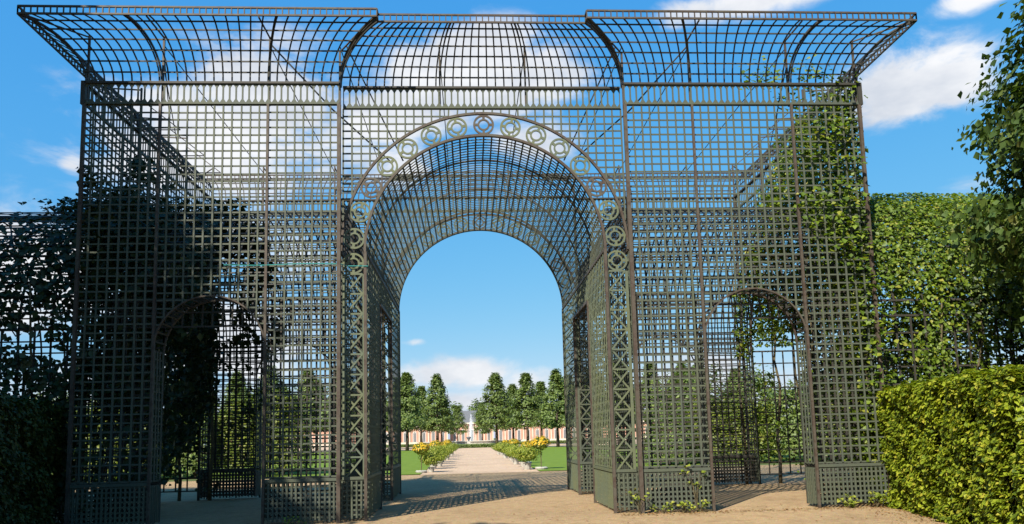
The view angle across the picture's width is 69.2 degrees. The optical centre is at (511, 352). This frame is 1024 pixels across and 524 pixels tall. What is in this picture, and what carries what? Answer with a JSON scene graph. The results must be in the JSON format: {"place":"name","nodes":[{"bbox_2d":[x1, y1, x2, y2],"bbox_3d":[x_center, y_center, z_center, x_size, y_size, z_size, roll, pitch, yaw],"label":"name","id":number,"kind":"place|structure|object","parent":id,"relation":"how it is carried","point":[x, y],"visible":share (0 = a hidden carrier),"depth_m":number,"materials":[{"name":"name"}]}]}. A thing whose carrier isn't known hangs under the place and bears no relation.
{"place":"outdoors","nodes":[
{"label":"outdoors","id":0,"kind":"place"},
{"bbox_2d":[72,450,404,480],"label":"lawn","id":1,"kind":"structure","parent":0,"point":[286,473],"depth_m":47.51,"materials":[{"name":"green plant"}]},
{"bbox_2d":[51,395,87,475],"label":"shrub","id":2,"kind":"object","parent":1,"relation":"on","point":[75,448],"visible":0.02,"depth_m":36.55,"materials":[{"name":"green plant"}]},
{"bbox_2d":[84,408,125,478],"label":"shrub","id":3,"kind":"object","parent":1,"relation":"on","point":[115,446],"visible":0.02,"depth_m":35.84,"materials":[{"name":"green plant"}]},
{"bbox_2d":[115,411,181,477],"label":"shrub","id":4,"kind":"object","parent":1,"relation":"on","point":[142,463],"visible":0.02,"depth_m":35.17,"materials":[{"name":"green plant"}]},
{"bbox_2d":[161,399,229,476],"bbox_3d":[-15.430,4.064,36.554,3.128,4.276,2.980,-3,-7,16],"label":"shrub","id":5,"kind":"object","parent":1,"relation":"on","point":[191,469],"visible":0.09,"depth_m":35.69,"materials":[{"name":"green plant"}]},
{"bbox_2d":[213,388,271,475],"bbox_3d":[-13.674,4.033,37.532,2.962,4.469,2.898,2,-7,-28],"label":"shrub","id":6,"kind":"object","parent":1,"relation":"on","point":[224,432],"visible":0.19,"depth_m":36.59,"materials":[{"name":"green plant"}]},
{"bbox_2d":[217,377,293,468],"bbox_3d":[-14.514,3.949,41.244,4.497,5.533,3.615,2,-7,-27],"label":"shrub","id":7,"kind":"object","parent":1,"relation":"on","point":[239,399],"visible":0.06,"depth_m":40.88,"materials":[{"name":"green plant"}]},
{"bbox_2d":[249,387,318,474],"bbox_3d":[-11.448,3.809,36.926,3.425,4.665,3.051,-1,-7,-3],"label":"shrub","id":8,"kind":"object","parent":1,"relation":"on","point":[294,433],"visible":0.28,"depth_m":36.46,"materials":[{"name":"green plant"}]},
{"bbox_2d":[286,371,328,436],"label":"conical linden","id":9,"kind":"object","parent":1,"relation":"on","point":[313,389],"visible":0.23,"depth_m":111.87,"materials":[{"name":"green plant"}]},
{"bbox_2d":[312,376,349,451],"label":"conical linden","id":10,"kind":"object","parent":1,"relation":"on","point":[327,404],"visible":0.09,"depth_m":108.78,"materials":[{"name":"green plant"}]},
{"bbox_2d":[368,388,387,430],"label":"conical linden","id":11,"kind":"object","parent":1,"relation":"on","point":[386,413],"visible":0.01,"depth_m":108.62,"materials":[{"name":"green plant"}]},
{"bbox_2d":[386,372,427,450],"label":"conical linden","id":12,"kind":"object","parent":1,"relation":"on","point":[410,401],"visible":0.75,"depth_m":108.41,"materials":[{"name":"green plant"}]},
{"bbox_2d":[283,450,429,476],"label":"lawn","id":13,"kind":"structure","parent":0,"point":[410,462],"depth_m":44.27,"materials":[{"name":"green plant"}]},
{"bbox_2d":[412,442,429,472],"bbox_3d":[-4.394,5.083,35.816,0.860,1.482,0.926,-1,-7,0],"label":"flowering standard","id":14,"kind":"object","parent":13,"relation":"on","point":[419,448],"visible":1,"depth_m":35.62,"materials":[{"name":"yellow plant"}]},
{"bbox_2d":[429,440,442,446],"bbox_3d":[-5.228,6.750,50.473,0.975,1.561,0.906,-5,-7,27],"label":"flowering standard","id":15,"kind":"object","parent":13,"relation":"on","point":[435,443],"visible":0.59,"depth_m":50.31,"materials":[{"name":"yellow plant"}]},
{"bbox_2d":[420,448,537,474],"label":"gravel path","id":16,"kind":"structure","parent":0,"point":[474,460],"depth_m":45.97,"materials":[{"name":"beige gravel"}]},
{"bbox_2d":[418,451,444,471],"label":"potted bush","id":17,"kind":"object","parent":16,"relation":"on","point":[429,457],"visible":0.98,"depth_m":36.01,"materials":[{"name":"green plant"}]},
{"bbox_2d":[423,445,446,468],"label":"potted bush","id":18,"kind":"object","parent":16,"relation":"on","point":[436,449],"visible":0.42,"depth_m":39.99,"materials":[{"name":"green plant"}]},
{"bbox_2d":[431,445,452,463],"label":"potted bush","id":19,"kind":"object","parent":16,"relation":"on","point":[446,449],"visible":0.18,"depth_m":47.86,"materials":[{"name":"green plant"}]},
{"bbox_2d":[437,450,448,466],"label":"potted bush","id":20,"kind":"object","parent":16,"relation":"on","point":[440,464],"visible":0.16,"depth_m":43.39,"materials":[{"name":"green plant"}]},
{"bbox_2d":[443,445,453,459],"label":"potted bush","id":21,"kind":"object","parent":16,"relation":"on","point":[448,447],"visible":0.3,"depth_m":56.76,"materials":[{"name":"green plant"}]},
{"bbox_2d":[448,442,458,455],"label":"potted bush","id":22,"kind":"object","parent":16,"relation":"on","point":[456,446],"visible":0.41,"depth_m":70.15,"materials":[{"name":"green plant"}]},
{"bbox_2d":[493,441,505,455],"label":"potted bush","id":23,"kind":"object","parent":16,"relation":"on","point":[497,444],"visible":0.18,"depth_m":66.50,"materials":[{"name":"green plant"}]},
{"bbox_2d":[495,442,512,457],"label":"potted bush","id":24,"kind":"object","parent":16,"relation":"on","point":[502,446],"visible":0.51,"depth_m":56.97,"materials":[{"name":"green plant"}]},
{"bbox_2d":[505,443,519,461],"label":"potted bush","id":25,"kind":"object","parent":16,"relation":"on","point":[512,459],"visible":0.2,"depth_m":48.16,"materials":[{"name":"green plant"}]},
{"bbox_2d":[502,445,523,464],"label":"potted bush","id":26,"kind":"object","parent":16,"relation":"on","point":[515,461],"visible":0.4,"depth_m":43.60,"materials":[{"name":"green plant"}]},
{"bbox_2d":[508,449,534,466],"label":"potted bush","id":27,"kind":"object","parent":16,"relation":"on","point":[520,457],"visible":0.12,"depth_m":40.30,"materials":[{"name":"green plant"}]},
{"bbox_2d":[512,443,542,469],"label":"potted bush","id":28,"kind":"object","parent":16,"relation":"on","point":[527,456],"visible":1,"depth_m":36.27,"materials":[{"name":"green plant"}]},
{"bbox_2d":[168,438,829,481],"bbox_3d":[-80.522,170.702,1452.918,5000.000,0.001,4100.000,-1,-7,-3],"label":"ground","id":29,"kind":"structure","parent":0,"point":[776,463],"depth_m":35.35,"materials":[{"name":"beige gravel"}]},
{"bbox_2d":[448,401,463,413],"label":"broadleaf tree","id":30,"kind":"object","parent":29,"relation":"on","point":[453,406],"visible":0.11,"depth_m":312.79,"materials":[{"name":"green plant"}]},
{"bbox_2d":[468,398,486,410],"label":"broadleaf tree","id":31,"kind":"object","parent":29,"relation":"on","point":[472,408],"visible":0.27,"depth_m":316.33,"materials":[{"name":"green plant"}]},
{"bbox_2d":[191,437,818,453],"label":"cross walk","id":32,"kind":"structure","parent":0,"point":[410,448],"depth_m":142.55,"materials":[{"name":"beige gravel"}]},
{"bbox_2d":[220,371,258,429],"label":"conical linden","id":33,"kind":"object","parent":32,"relation":"on","point":[233,382],"visible":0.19,"depth_m":116.21,"materials":[{"name":"green plant"}]},
{"bbox_2d":[258,365,286,426],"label":"conical linden","id":34,"kind":"object","parent":32,"relation":"on","point":[277,381],"visible":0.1,"depth_m":113.98,"materials":[{"name":"green plant"}]},
{"bbox_2d":[299,379,327,450],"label":"conical linden","id":35,"kind":"object","parent":32,"relation":"on","point":[322,387],"visible":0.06,"depth_m":138.74,"materials":[{"name":"green plant"}]},
{"bbox_2d":[239,428,447,445],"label":"pink gallery","id":36,"kind":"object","parent":32,"relation":"on","point":[414,437],"visible":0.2,"depth_m":273.72,"materials":[{"name":"pink paint"}]},
{"bbox_2d":[413,431,415,441],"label":"window","id":37,"kind":"structure","parent":36,"relation":"in","point":[414,433],"depth_m":273.70,"materials":[{"name":"white paint"}]},
{"bbox_2d":[422,432,425,441],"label":"window","id":38,"kind":"structure","parent":36,"relation":"in","point":[424,433],"depth_m":273.90,"materials":[{"name":"white paint"}]},
{"bbox_2d":[349,443,428,448],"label":"hedge","id":39,"kind":"object","parent":32,"relation":"on","point":[404,445],"visible":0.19,"depth_m":162.25,"materials":[{"name":"green plant"}]},
{"bbox_2d":[386,377,413,431],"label":"conical linden","id":40,"kind":"object","parent":32,"relation":"on","point":[409,430],"visible":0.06,"depth_m":132.66,"materials":[{"name":"green plant"}]},
{"bbox_2d":[411,386,441,442],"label":"conical linden","id":41,"kind":"object","parent":32,"relation":"on","point":[422,392],"visible":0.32,"depth_m":148.32,"materials":[{"name":"green plant"}]},
{"bbox_2d":[417,373,455,439],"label":"conical linden","id":42,"kind":"object","parent":32,"relation":"on","point":[437,386],"visible":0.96,"depth_m":133.65,"materials":[{"name":"green plant"}]},
{"bbox_2d":[430,398,457,441],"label":"conical linden","id":43,"kind":"object","parent":32,"relation":"on","point":[450,428],"visible":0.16,"depth_m":181.28,"materials":[{"name":"green plant"}]},
{"bbox_2d":[448,406,469,440],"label":"conical linden","id":44,"kind":"object","parent":32,"relation":"on","point":[457,414],"visible":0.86,"depth_m":227.00,"materials":[{"name":"green plant"}]},
{"bbox_2d":[450,411,493,440],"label":"pink gallery","id":45,"kind":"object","parent":32,"relation":"on","point":[469,419],"visible":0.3,"depth_m":279.10,"materials":[{"name":"beige stone"}]},
{"bbox_2d":[470,429,472,440],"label":"window","id":46,"kind":"structure","parent":45,"relation":"in","point":[471,430],"depth_m":278.89,"materials":[{"name":"white paint"}]},
{"bbox_2d":[424,440,520,443],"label":"fountain","id":47,"kind":"object","parent":32,"relation":"on","point":[478,442],"visible":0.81,"depth_m":185.72,"materials":[{"name":"stone"}]},
{"bbox_2d":[454,443,494,447],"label":"hedge","id":48,"kind":"object","parent":32,"relation":"on","point":[477,445],"visible":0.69,"depth_m":125.44,"materials":[{"name":"green plant"}]},
{"bbox_2d":[472,402,491,439],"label":"conical linden","id":49,"kind":"object","parent":32,"relation":"on","point":[479,428],"visible":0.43,"depth_m":218.25,"materials":[{"name":"green plant"}]},
{"bbox_2d":[482,395,505,431],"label":"conical linden","id":50,"kind":"object","parent":32,"relation":"on","point":[493,430],"visible":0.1,"depth_m":183.21,"materials":[{"name":"green plant"}]},
{"bbox_2d":[471,372,517,444],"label":"conical linden","id":51,"kind":"object","parent":32,"relation":"on","point":[495,386],"visible":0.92,"depth_m":134.14,"materials":[{"name":"green plant"}]},
{"bbox_2d":[493,384,530,438],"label":"conical linden","id":52,"kind":"object","parent":32,"relation":"on","point":[512,389],"visible":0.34,"depth_m":150.53,"materials":[{"name":"green plant"}]},
{"bbox_2d":[501,372,543,442],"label":"conical linden","id":53,"kind":"object","parent":32,"relation":"on","point":[526,391],"visible":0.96,"depth_m":114.64,"materials":[{"name":"green plant"}]},
{"bbox_2d":[522,381,552,436],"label":"conical linden","id":54,"kind":"object","parent":32,"relation":"on","point":[540,387],"visible":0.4,"depth_m":149.94,"materials":[{"name":"green plant"}]},
{"bbox_2d":[516,439,607,443],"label":"hedge","id":55,"kind":"object","parent":32,"relation":"on","point":[554,441],"visible":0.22,"depth_m":164.21,"materials":[{"name":"green plant"}]},
{"bbox_2d":[553,376,575,444],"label":"conical linden","id":56,"kind":"object","parent":32,"relation":"on","point":[572,393],"visible":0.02,"depth_m":137.54,"materials":[{"name":"green plant"}]},
{"bbox_2d":[495,415,670,440],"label":"pink gallery","id":57,"kind":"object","parent":32,"relation":"on","point":[520,434],"visible":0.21,"depth_m":276.32,"materials":[{"name":"beige stone"}]},
{"bbox_2d":[508,430,511,439],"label":"window","id":58,"kind":"structure","parent":57,"relation":"in","point":[509,432],"depth_m":275.71,"materials":[{"name":"white paint"}]},
{"bbox_2d":[517,429,520,439],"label":"window","id":59,"kind":"structure","parent":57,"relation":"in","point":[518,431],"depth_m":275.91,"materials":[{"name":"white paint"}]},
{"bbox_2d":[634,364,671,424],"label":"conical linden","id":60,"kind":"object","parent":32,"relation":"on","point":[650,381],"visible":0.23,"depth_m":115.23,"materials":[{"name":"green plant"}]},
{"bbox_2d":[667,363,687,419],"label":"conical linden","id":61,"kind":"object","parent":32,"relation":"on","point":[684,366],"visible":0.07,"depth_m":119.82,"materials":[{"name":"green plant"}]},
{"bbox_2d":[722,368,750,403],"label":"conical linden","id":62,"kind":"object","parent":32,"relation":"on","point":[736,372],"visible":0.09,"depth_m":129.28,"materials":[{"name":"green plant"}]},
{"bbox_2d":[56,464,966,523],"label":"gravel court","id":63,"kind":"object","parent":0,"point":[543,497],"depth_m":17.28,"materials":[{"name":"beige gravel"}]},
{"bbox_2d":[0,390,72,523],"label":"clipped hedge","id":64,"kind":"object","parent":63,"relation":"on","point":[29,491],"visible":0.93,"depth_m":12.89,"materials":[{"name":"green plant"}]},
{"bbox_2d":[0,212,200,521],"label":"arched arbour","id":65,"kind":"object","parent":63,"relation":"on","point":[14,237],"visible":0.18,"depth_m":16.26,"materials":[{"name":"plant"}]},
{"bbox_2d":[0,197,201,503],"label":"climbing vine","id":66,"kind":"object","parent":65,"relation":"attached to","point":[43,293],"visible":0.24,"depth_m":15.33,"materials":[{"name":"green plant"}]},
{"bbox_2d":[282,516,305,523],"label":"weed plant","id":67,"kind":"object","parent":63,"relation":"on","point":[291,520],"visible":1,"depth_m":14.48,"materials":[{"name":"green plant"}]},
{"bbox_2d":[17,5,916,523],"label":"trellis pavilion","id":68,"kind":"structure","parent":63,"relation":"on","point":[609,477],"depth_m":15.83,"materials":[{"name":"green paint"}]},
{"bbox_2d":[65,145,287,522],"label":"climbing vine","id":69,"kind":"object","parent":68,"relation":"attached to","point":[195,383],"visible":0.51,"depth_m":17.08,"materials":[{"name":"green plant"}]},
{"bbox_2d":[224,263,346,265],"bbox_3d":[-4.420,-1.794,15.182,2.887,0.039,0.189,-1,-7,-7],"label":"metal bar","id":70,"kind":"object","parent":68,"relation":"attached to","point":[288,264],"visible":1,"depth_m":15.15,"materials":[{"name":"green metal"}]},
{"bbox_2d":[731,54,904,503],"bbox_3d":[6.548,-1.406,19.277,2.728,10.078,7.989,-1,-7,-3],"label":"climbing vine","id":71,"kind":"object","parent":68,"relation":"attached to","point":[835,187],"visible":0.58,"depth_m":16.49,"materials":[{"name":"green plant"}]},
{"bbox_2d":[628,488,650,513],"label":"weed plant","id":72,"kind":"object","parent":63,"relation":"on","point":[637,497],"visible":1,"depth_m":14.91,"materials":[{"name":"green plant"}]},
{"bbox_2d":[650,502,672,513],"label":"weed plant","id":73,"kind":"object","parent":63,"relation":"on","point":[668,510],"visible":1,"depth_m":14.92,"materials":[{"name":"green plant"}]},
{"bbox_2d":[670,500,695,512],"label":"weed plant","id":74,"kind":"object","parent":63,"relation":"on","point":[682,503],"visible":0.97,"depth_m":14.91,"materials":[{"name":"green plant"}]},
{"bbox_2d":[679,464,706,511],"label":"weed plant","id":75,"kind":"object","parent":63,"relation":"on","point":[696,490],"visible":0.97,"depth_m":15.07,"materials":[{"name":"green plant"}]},
{"bbox_2d":[697,499,709,511],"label":"weed plant","id":76,"kind":"object","parent":63,"relation":"on","point":[703,504],"visible":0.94,"depth_m":14.94,"materials":[{"name":"green plant"}]},
{"bbox_2d":[837,494,861,507],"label":"weed plant","id":77,"kind":"object","parent":63,"relation":"on","point":[850,503],"visible":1,"depth_m":15.14,"materials":[{"name":"green plant"}]},
{"bbox_2d":[868,490,887,506],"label":"weed plant","id":78,"kind":"object","parent":63,"relation":"on","point":[878,496],"visible":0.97,"depth_m":15.02,"materials":[{"name":"green plant"}]},
{"bbox_2d":[751,205,1023,483],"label":"arched arbour","id":79,"kind":"object","parent":63,"relation":"on","point":[911,332],"visible":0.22,"depth_m":17.38,"materials":[{"name":"plant"}]},
{"bbox_2d":[752,191,1023,482],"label":"climbing vine","id":80,"kind":"object","parent":79,"relation":"attached to","point":[928,202],"visible":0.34,"depth_m":16.93,"materials":[{"name":"green plant"}]},
{"bbox_2d":[800,275,1023,460],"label":"climbing vine","id":81,"kind":"object","parent":79,"relation":"attached to","point":[988,322],"visible":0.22,"depth_m":16.57,"materials":[{"name":"green plant"}]},
{"bbox_2d":[858,364,1023,523],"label":"clipped hedge","id":82,"kind":"object","parent":63,"relation":"on","point":[955,455],"visible":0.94,"depth_m":11.82,"materials":[{"name":"green plant"}]},
{"bbox_2d":[935,0,1023,348],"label":"linden tree","id":83,"kind":"object","parent":63,"relation":"on","point":[1009,231],"visible":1,"depth_m":13.30,"materials":[{"name":"green plant"}]},
{"bbox_2d":[0,0,1023,444],"label":"sky","id":84,"kind":"structure","parent":0,"point":[474,305],"materials":[{"name":"blue"}]},
{"bbox_2d":[493,447,672,470],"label":"lawn","id":85,"kind":"structure","parent":0,"point":[553,460],"depth_m":47.51,"materials":[{"name":"green plant"}]},
{"bbox_2d":[508,438,519,456],"bbox_3d":[0.178,7.579,58.742,0.958,1.535,0.891,-5,-8,29],"label":"flowering standard","id":86,"kind":"object","parent":85,"relation":"on","point":[513,441],"visible":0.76,"depth_m":58.52,"materials":[{"name":"yellow plant"}]},
{"bbox_2d":[521,440,531,462],"bbox_3d":[0.936,6.034,44.825,0.805,1.387,0.866,-2,-7,2],"label":"flowering standard","id":87,"kind":"object","parent":85,"relation":"on","point":[524,442],"visible":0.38,"depth_m":44.68,"materials":[{"name":"yellow plant"}]},
{"bbox_2d":[530,435,550,469],"bbox_3d":[1.389,4.884,36.111,1.036,1.659,0.963,2,-7,-24],"label":"flowering standard","id":88,"kind":"object","parent":85,"relation":"on","point":[540,443],"visible":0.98,"depth_m":35.91,"materials":[{"name":"yellow plant"}]},
{"bbox_2d":[242,503,947,523],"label":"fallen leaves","id":89,"kind":"object","parent":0,"point":[726,511],"visible":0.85,"depth_m":14.75,"materials":[{"name":"brown plant"}]},
{"bbox_2d":[547,441,845,464],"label":"lawn","id":90,"kind":"structure","parent":0,"point":[562,448],"depth_m":42.55,"materials":[{"name":"green plant"}]},
{"bbox_2d":[537,368,574,446],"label":"conical linden","id":91,"kind":"object","parent":90,"relation":"on","point":[555,390],"visible":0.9,"depth_m":109.78,"materials":[{"name":"green plant"}]},
{"bbox_2d":[569,370,606,426],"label":"conical linden","id":92,"kind":"object","parent":90,"relation":"on","point":[588,402],"visible":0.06,"depth_m":111.03,"materials":[{"name":"green plant"}]},
{"bbox_2d":[602,358,643,444],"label":"conical linden","id":93,"kind":"object","parent":90,"relation":"on","point":[620,395],"visible":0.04,"depth_m":113.11,"materials":[{"name":"green plant"}]},
{"bbox_2d":[642,409,699,464],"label":"shrub","id":94,"kind":"object","parent":90,"relation":"on","point":[671,447],"visible":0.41,"depth_m":37.40,"materials":[{"name":"green plant"}]},
{"bbox_2d":[654,359,728,454],"bbox_3d":[10.493,3.297,42.850,4.710,5.945,3.867,-4,-7,19],"label":"tree","id":95,"kind":"object","parent":90,"relation":"on","point":[677,388],"visible":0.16,"depth_m":42.69,"materials":[{"name":"green plant"}]},
{"bbox_2d":[678,391,740,461],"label":"shrub","id":96,"kind":"object","parent":90,"relation":"on","point":[712,415],"visible":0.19,"depth_m":38.21,"materials":[{"name":"green plant"}]},
{"bbox_2d":[720,388,783,460],"bbox_3d":[12.172,3.772,38.146,3.289,3.848,3.030,-1,-7,-3],"label":"shrub","id":97,"kind":"object","parent":90,"relation":"on","point":[761,452],"visible":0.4,"depth_m":37.50,"materials":[{"name":"green plant"}]},
{"bbox_2d":[719,361,785,454],"bbox_3d":[14.023,3.047,43.706,4.356,6.463,4.474,3,-8,-34],"label":"tree","id":98,"kind":"object","parent":90,"relation":"on","point":[760,378],"visible":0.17,"depth_m":42.94,"materials":[{"name":"green plant"}]},
{"bbox_2d":[760,379,826,460],"bbox_3d":[14.138,3.422,37.836,3.404,4.369,2.952,-1,-7,-3],"label":"shrub","id":99,"kind":"object","parent":90,"relation":"on","point":[790,393],"visible":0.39,"depth_m":37.14,"materials":[{"name":"green plant"}]},
{"bbox_2d":[782,364,836,454],"bbox_3d":[17.625,3.172,42.721,4.473,5.813,4.072,1,-7,-21],"label":"shrub","id":100,"kind":"object","parent":90,"relation":"on","point":[799,408],"visible":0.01,"depth_m":42.22,"materials":[{"name":"green plant"}]},
{"bbox_2d":[796,377,849,457],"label":"shrub","id":101,"kind":"object","parent":90,"relation":"on","point":[827,451],"visible":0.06,"depth_m":37.87,"materials":[{"name":"green plant"}]}
]}

